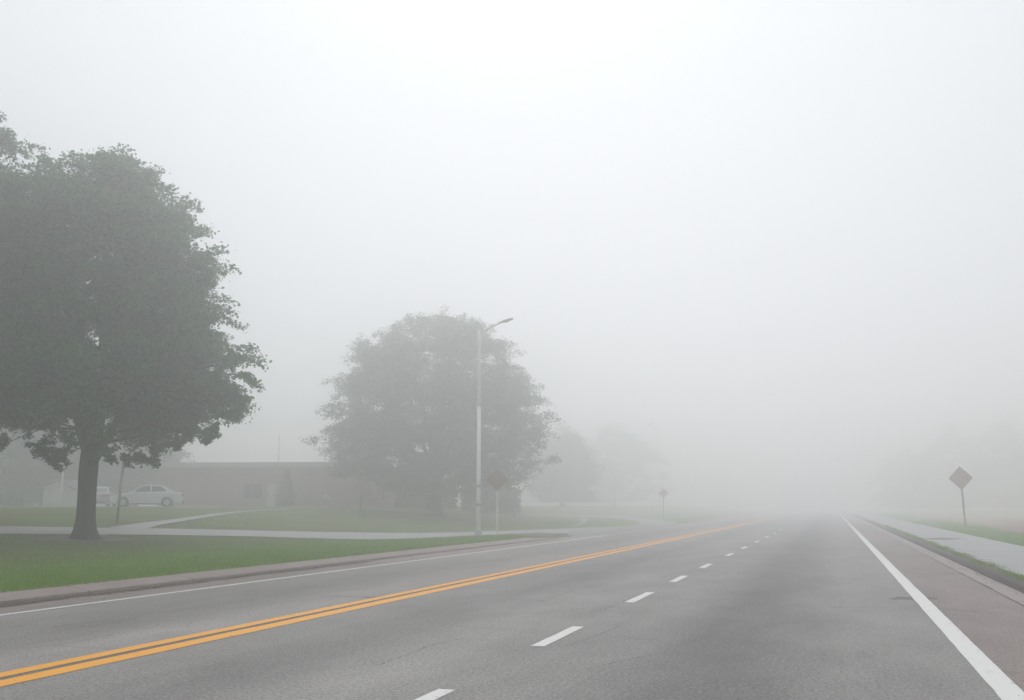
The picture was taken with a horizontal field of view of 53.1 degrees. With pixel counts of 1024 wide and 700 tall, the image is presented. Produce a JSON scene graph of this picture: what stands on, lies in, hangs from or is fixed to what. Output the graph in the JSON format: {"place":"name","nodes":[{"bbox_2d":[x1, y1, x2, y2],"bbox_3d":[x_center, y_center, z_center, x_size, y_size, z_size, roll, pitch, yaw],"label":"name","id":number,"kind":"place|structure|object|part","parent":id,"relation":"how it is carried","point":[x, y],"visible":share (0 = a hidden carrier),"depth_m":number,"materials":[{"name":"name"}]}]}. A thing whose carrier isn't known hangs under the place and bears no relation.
{"place":"outdoors","nodes":[
{"label":"outdoors","id":0,"kind":"place"},
{"bbox_2d":[108,509,284,528],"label":"branch path","id":1,"kind":"structure","parent":0,"point":[144,525],"depth_m":46.72,"materials":[{"name":"concrete"}]},
{"bbox_2d":[0,526,567,538],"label":"path","id":2,"kind":"structure","parent":0,"point":[151,531],"depth_m":41.83,"materials":[{"name":"concrete"}]},
{"bbox_2d":[0,509,1023,699],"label":"road","id":3,"kind":"structure","parent":0,"point":[817,604],"depth_m":12.77,"materials":[{"name":"grey asphalt"}]},
{"bbox_2d":[0,538,556,603],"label":"kerb","id":4,"kind":"structure","parent":3,"relation":"on","point":[42,593],"depth_m":21.21,"materials":[{"name":"concrete"}]},
{"bbox_2d":[682,509,798,522],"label":"kerb","id":5,"kind":"structure","parent":3,"relation":"on","point":[698,520],"depth_m":122.72,"materials":[{"name":"concrete"}]},
{"bbox_2d":[841,510,1023,604],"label":"gutter","id":6,"kind":"object","parent":3,"relation":"on","point":[1004,590],"visible":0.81,"depth_m":23.10,"materials":[{"name":"concrete"}]},
{"bbox_2d":[0,506,1023,676],"bbox_3d":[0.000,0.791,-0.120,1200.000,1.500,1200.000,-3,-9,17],"label":"ground","id":7,"kind":"structure","parent":0,"point":[24,516],"depth_m":53.95,"materials":[{"name":"green plant"}]},
{"bbox_2d":[0,490,29,506],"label":"hedge bush","id":8,"kind":"object","parent":7,"relation":"on","point":[11,499],"visible":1,"depth_m":72.76,"materials":[{"name":"green plant"}]},
{"bbox_2d":[14,483,43,505],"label":"hedge bush","id":9,"kind":"object","parent":7,"relation":"on","point":[33,496],"visible":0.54,"depth_m":86.49,"materials":[{"name":"green plant"}]},
{"bbox_2d":[0,111,69,438],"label":"broadleaf tree","id":10,"kind":"object","parent":7,"relation":"on","point":[9,145],"visible":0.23,"depth_m":34.56,"materials":[{"name":"green plant"}]},
{"bbox_2d":[0,415,104,495],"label":"broadleaf tree","id":11,"kind":"object","parent":7,"relation":"on","point":[11,473],"visible":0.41,"depth_m":89.12,"materials":[{"name":"green plant"}]},
{"bbox_2d":[39,479,77,506],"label":"white shed","id":12,"kind":"structure","parent":7,"relation":"on","point":[51,493],"depth_m":85.16,"materials":[{"name":"white"}]},
{"bbox_2d":[52,488,63,505],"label":"door","id":13,"kind":"structure","parent":12,"relation":"in","point":[56,491],"depth_m":85.08,"materials":[{"name":"paint"}]},
{"bbox_2d":[59,463,63,506],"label":"light pole","id":14,"kind":"object","parent":7,"relation":"on","point":[61,505],"visible":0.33,"depth_m":83.21,"materials":[{"name":"metal"}]},
{"bbox_2d":[2,418,142,494],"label":"broadleaf tree","id":15,"kind":"object","parent":7,"relation":"on","point":[105,469],"visible":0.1,"depth_m":96.66,"materials":[{"name":"green plant"}]},
{"bbox_2d":[28,536,141,541],"bbox_3d":[-14.129,6.368,34.581,2.640,0.128,3.922,-3,-9,17],"label":"soil ring","id":16,"kind":"object","parent":7,"relation":"on","point":[67,539],"visible":0.89,"depth_m":34.06,"materials":[{"name":"soil"}]},
{"bbox_2d":[116,461,124,521],"bbox_3d":[-16.981,6.281,44.461,0.215,2.958,0.479,3,-9,0],"label":"street sign","id":17,"kind":"object","parent":7,"relation":"on","point":[120,491],"visible":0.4,"depth_m":44.43,"materials":[{"name":"grey metal"}]},
{"bbox_2d":[0,143,271,539],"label":"broadleaf tree","id":18,"kind":"object","parent":7,"relation":"on","point":[142,276],"visible":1,"depth_m":33.96,"materials":[{"name":"green plant"}]},
{"bbox_2d":[101,420,194,505],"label":"broadleaf tree","id":19,"kind":"object","parent":7,"relation":"on","point":[146,475],"visible":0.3,"depth_m":100.37,"materials":[{"name":"green plant"}]},
{"bbox_2d":[0,516,535,591],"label":"grass","id":20,"kind":"structure","parent":7,"relation":"on","point":[412,543],"depth_m":25.92,"materials":[{"name":"green plant"}]},
{"bbox_2d":[157,462,407,506],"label":"brick building","id":21,"kind":"structure","parent":7,"relation":"on","point":[226,484],"depth_m":87.34,"materials":[{"name":"brown"}]},
{"bbox_2d":[243,484,261,498],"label":"window","id":22,"kind":"structure","parent":21,"relation":"in","point":[250,491],"depth_m":87.41,"materials":[{"name":"glass"}]},
{"bbox_2d":[266,483,275,506],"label":"door","id":23,"kind":"structure","parent":21,"relation":"in","point":[271,487],"depth_m":87.16,"materials":[{"name":"paint"}]},
{"bbox_2d":[275,469,296,506],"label":"conifer shrub","id":24,"kind":"object","parent":7,"relation":"on","point":[285,484],"visible":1,"depth_m":84.44,"materials":[{"name":"green plant"}]},
{"bbox_2d":[391,478,460,508],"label":"clipped hedge","id":25,"kind":"object","parent":7,"relation":"on","point":[424,504],"visible":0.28,"depth_m":90.18,"materials":[{"name":"green plant"}]},
{"bbox_2d":[299,306,564,516],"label":"broadleaf tree","id":26,"kind":"object","parent":7,"relation":"on","point":[384,433],"visible":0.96,"depth_m":75.19,"materials":[{"name":"green plant"}]},
{"bbox_2d":[460,487,521,513],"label":"clipped hedge","id":27,"kind":"object","parent":7,"relation":"on","point":[509,503],"visible":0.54,"depth_m":92.14,"materials":[{"name":"green plant"}]},
{"bbox_2d":[475,318,512,534],"bbox_3d":[-0.818,3.620,47.496,1.781,10.389,0.340,0,-9,0],"label":"street lamp","id":28,"kind":"object","parent":7,"relation":"on","point":[478,530],"visible":0.9,"depth_m":47.38,"materials":[{"name":"metal"}]},
{"bbox_2d":[487,469,507,534],"bbox_3d":[-0.666,7.094,46.325,0.990,3.392,0.066,1,-9,-8],"label":"diamond sign","id":29,"kind":"object","parent":7,"relation":"on","point":[497,479],"visible":0.94,"depth_m":46.46,"materials":[{"name":"metal"}]},
{"bbox_2d":[517,533,567,535],"bbox_3d":[1.373,8.859,49.061,1.740,0.131,7.161,-3,-9,17],"label":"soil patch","id":30,"kind":"object","parent":7,"relation":"on","point":[549,534],"visible":0.96,"depth_m":48.91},
{"bbox_2d":[515,423,611,506],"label":"broadleaf tree","id":31,"kind":"object","parent":7,"relation":"on","point":[561,482],"visible":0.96,"depth_m":146.26,"materials":[{"name":"green plant"}]},
{"bbox_2d":[516,428,613,505],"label":"broadleaf tree","id":32,"kind":"object","parent":7,"relation":"on","point":[601,481],"visible":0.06,"depth_m":196.75,"materials":[{"name":"green plant"}]},
{"bbox_2d":[573,419,675,505],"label":"broadleaf tree","id":33,"kind":"object","parent":7,"relation":"on","point":[617,448],"visible":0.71,"depth_m":206.23,"materials":[{"name":"green plant"}]},
{"bbox_2d":[647,423,660,513],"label":"street lamp","id":34,"kind":"object","parent":7,"relation":"on","point":[659,512],"visible":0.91,"depth_m":148.90,"materials":[{"name":"metal"}]},
{"bbox_2d":[659,488,667,516],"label":"diamond sign","id":35,"kind":"object","parent":7,"relation":"on","point":[663,492],"visible":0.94,"depth_m":116.84,"materials":[{"name":"metal"}]},
{"bbox_2d":[865,448,957,510],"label":"broadleaf tree","id":36,"kind":"object","parent":7,"relation":"on","point":[897,481],"visible":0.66,"depth_m":231.00,"materials":[{"name":"green plant"}]},
{"bbox_2d":[842,510,1023,592],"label":"kerb","id":37,"kind":"structure","parent":7,"relation":"on","point":[1011,582],"depth_m":25.07,"materials":[{"name":"grey concrete"}]},
{"bbox_2d":[900,424,1003,510],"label":"broadleaf tree","id":38,"kind":"object","parent":7,"relation":"on","point":[944,446],"visible":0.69,"depth_m":217.86,"materials":[{"name":"green plant"}]},
{"bbox_2d":[949,467,971,526],"bbox_3d":[27.963,9.318,63.528,1.417,4.139,0.141,-3,-9,4],"label":"diamond sign","id":39,"kind":"object","parent":7,"relation":"on","point":[960,477],"visible":0.94,"depth_m":63.66,"materials":[{"name":"metal"}]},
{"bbox_2d":[946,417,1023,511],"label":"broadleaf tree","id":40,"kind":"object","parent":7,"relation":"on","point":[997,470],"visible":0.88,"depth_m":202.69,"materials":[{"name":"green plant"}]},
{"bbox_2d":[0,0,1023,508],"label":"sky","id":41,"kind":"structure","parent":0,"point":[782,239],"materials":[{"name":"white"}]},
{"bbox_2d":[8,547,1023,603],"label":"curb","id":42,"kind":"structure","parent":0,"point":[276,572],"depth_m":19.21,"materials":[{"name":"grey concrete"}]},
{"bbox_2d":[571,518,587,526],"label":"connecting path","id":43,"kind":"structure","parent":0,"point":[584,520],"depth_m":81.43,"materials":[{"name":"concrete"}]},
{"bbox_2d":[526,514,675,535],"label":"driveway","id":44,"kind":"structure","parent":0,"point":[644,522],"depth_m":73.29,"materials":[{"name":"concrete"}]},
{"bbox_2d":[841,509,1023,581],"bbox_3d":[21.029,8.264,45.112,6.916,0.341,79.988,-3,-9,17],"label":"verge grass","id":45,"kind":"structure","parent":0,"point":[947,525],"depth_m":46.34,"materials":[{"name":"green plant"}]},
{"bbox_2d":[842,509,1023,575],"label":"sidewalk","id":46,"kind":"structure","parent":0,"point":[1008,556],"depth_m":36.13,"materials":[{"name":"concrete"}]},
{"bbox_2d":[926,538,959,539],"bbox_3d":[17.705,7.712,41.855,1.469,0.018,2.239,-3,-9,17],"label":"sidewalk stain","id":47,"kind":"object","parent":46,"relation":"on","point":[941,538],"visible":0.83,"depth_m":41.95,"materials":[{"name":"grey concrete"}]},
{"bbox_2d":[902,514,1023,527],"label":"field","id":48,"kind":"structure","parent":0,"point":[995,520],"depth_m":100.57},
{"bbox_2d":[999,522,1023,532],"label":"dirt lot","id":49,"kind":"structure","parent":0,"point":[1013,526],"depth_m":60.38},
{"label":"parking lane","id":50,"kind":"structure","parent":0,"visible":0},
{"bbox_2d":[96,487,116,506],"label":"parked car","id":51,"kind":"object","parent":50,"relation":"on","point":[103,494],"visible":0.3,"depth_m":73.71,"materials":[{"name":"paint"}]},
{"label":"rear window","id":52,"kind":"part","parent":51,"relation":"part of","materials":[{"name":"grey glass"}]},
{"bbox_2d":[108,485,183,506],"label":"parked car","id":53,"kind":"object","parent":50,"relation":"on","point":[163,496],"visible":0.94,"depth_m":67.11,"materials":[{"name":"silver metal"}]},
{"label":"side window","id":54,"kind":"part","parent":53,"relation":"part of","materials":[{"name":"grey glass"}]},
{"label":"side window","id":55,"kind":"part","parent":53,"relation":"part of","materials":[{"name":"grey glass"}]}
]}

